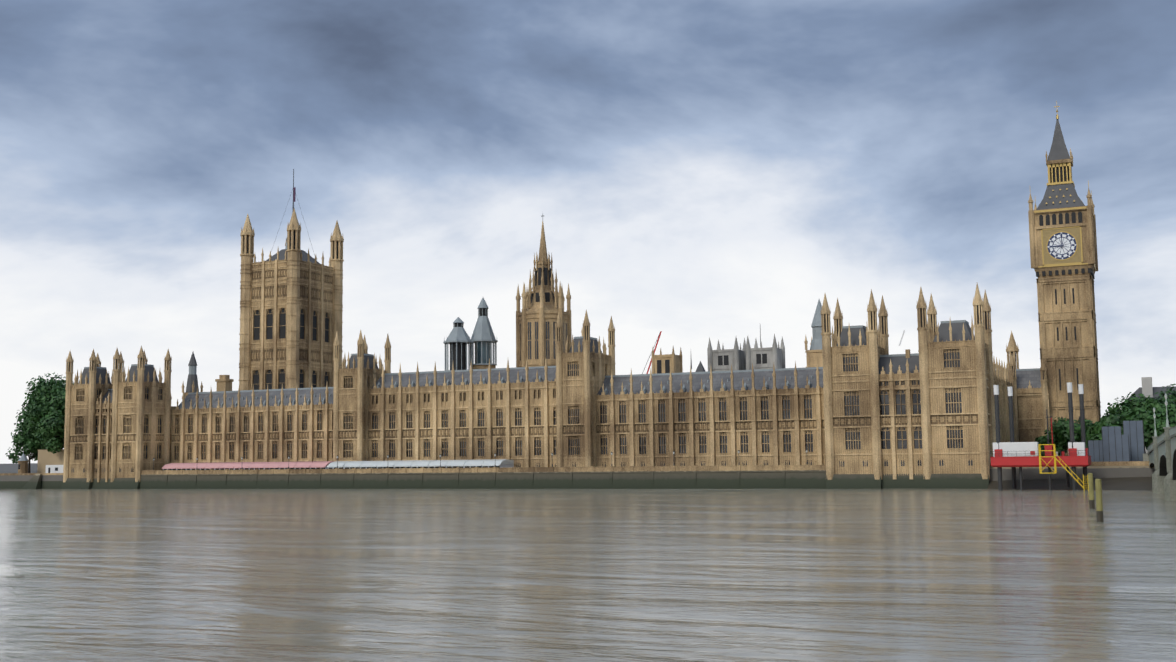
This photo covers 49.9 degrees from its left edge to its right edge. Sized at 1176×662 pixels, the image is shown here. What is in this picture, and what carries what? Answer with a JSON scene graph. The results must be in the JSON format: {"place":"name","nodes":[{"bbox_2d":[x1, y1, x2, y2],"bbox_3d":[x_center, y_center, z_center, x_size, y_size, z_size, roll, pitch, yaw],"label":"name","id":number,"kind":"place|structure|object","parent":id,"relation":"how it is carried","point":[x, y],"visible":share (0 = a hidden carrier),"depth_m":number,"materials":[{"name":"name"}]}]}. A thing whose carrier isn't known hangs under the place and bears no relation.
{"place":"outdoors","nodes":[
{"label":"outdoors","id":0,"kind":"place"},
{"bbox_2d":[0,463,1155,481],"bbox_3d":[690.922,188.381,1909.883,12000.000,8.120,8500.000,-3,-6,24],"label":"ground","id":1,"kind":"structure","parent":0,"point":[1031,474],"depth_m":267.33,"materials":[{"name":"grey concrete"}]},
{"bbox_2d":[139,449,825,488],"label":"river terrace","id":2,"kind":"structure","parent":1,"relation":"on","point":[459,474],"depth_m":324.73,"materials":[{"name":"stone"}]},
{"bbox_2d":[61,284,1018,488],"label":"palace of westminster","id":3,"kind":"structure","parent":1,"relation":"on","point":[861,408],"depth_m":321.59,"materials":[{"name":"stone"}]},
{"bbox_2d":[239,169,343,389],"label":"square tower","id":4,"kind":"structure","parent":3,"relation":"on","point":[291,305],"depth_m":459.02,"materials":[{"name":"stone"}]},
{"bbox_2d":[516,216,571,366],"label":"central tower","id":5,"kind":"structure","parent":3,"relation":"on","point":[542,307],"depth_m":374.73,"materials":[{"name":"stone"}]},
{"bbox_2d":[181,298,1050,441],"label":"background turrets","id":6,"kind":"object","parent":3,"relation":"on","point":[1031,393],"visible":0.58,"depth_m":346.15,"materials":[{"name":"stone"}]},
{"bbox_2d":[0,420,1154,490],"bbox_3d":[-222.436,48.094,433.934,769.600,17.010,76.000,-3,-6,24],"label":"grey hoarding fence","id":7,"kind":"object","parent":1,"relation":"on","point":[1114,447],"visible":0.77,"depth_m":266.28,"materials":[{"name":"painted metal"},{"name":"wood"}]},
{"bbox_2d":[642,329,1175,452],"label":"background buildings","id":8,"kind":"structure","parent":1,"relation":"on","point":[744,358],"depth_m":635.02,"materials":[{"name":"stone"}]},
{"bbox_2d":[1028,101,1100,455],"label":"clock tower","id":9,"kind":"structure","parent":1,"relation":"on","point":[1063,241],"depth_m":326.91,"materials":[{"name":"stone"}]},
{"bbox_2d":[1143,394,1175,500],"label":"bridge","id":10,"kind":"structure","parent":1,"relation":"on","point":[1160,456],"depth_m":210.07,"materials":[{"name":"stone"}]},
{"bbox_2d":[0,489,1175,661],"bbox_3d":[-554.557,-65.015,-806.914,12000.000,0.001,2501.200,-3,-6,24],"label":"water","id":11,"kind":"structure","parent":0,"point":[562,575],"depth_m":84.50,"materials":[{"name":"grey liquid"}]},
{"bbox_2d":[990,382,1090,490],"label":"jack up barge","id":12,"kind":"object","parent":11,"relation":"in","point":[1012,454],"visible":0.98,"depth_m":254.77,"materials":[{"name":"metal"}]},
{"bbox_2d":[1088,473,1103,521],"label":"mooring posts","id":13,"kind":"object","parent":11,"relation":"in","point":[1099,504],"visible":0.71,"depth_m":140.71,"materials":[{"name":"yellow wood"}]},
{"bbox_2d":[0,0,1175,463],"label":"sky","id":14,"kind":"structure","parent":0,"point":[694,171],"materials":[{"name":"grey"}]},
{"bbox_2d":[6,372,1175,472],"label":"tree","id":15,"kind":"object","parent":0,"point":[49,405],"depth_m":388.69,"materials":[{"name":"green plant"}]}
]}

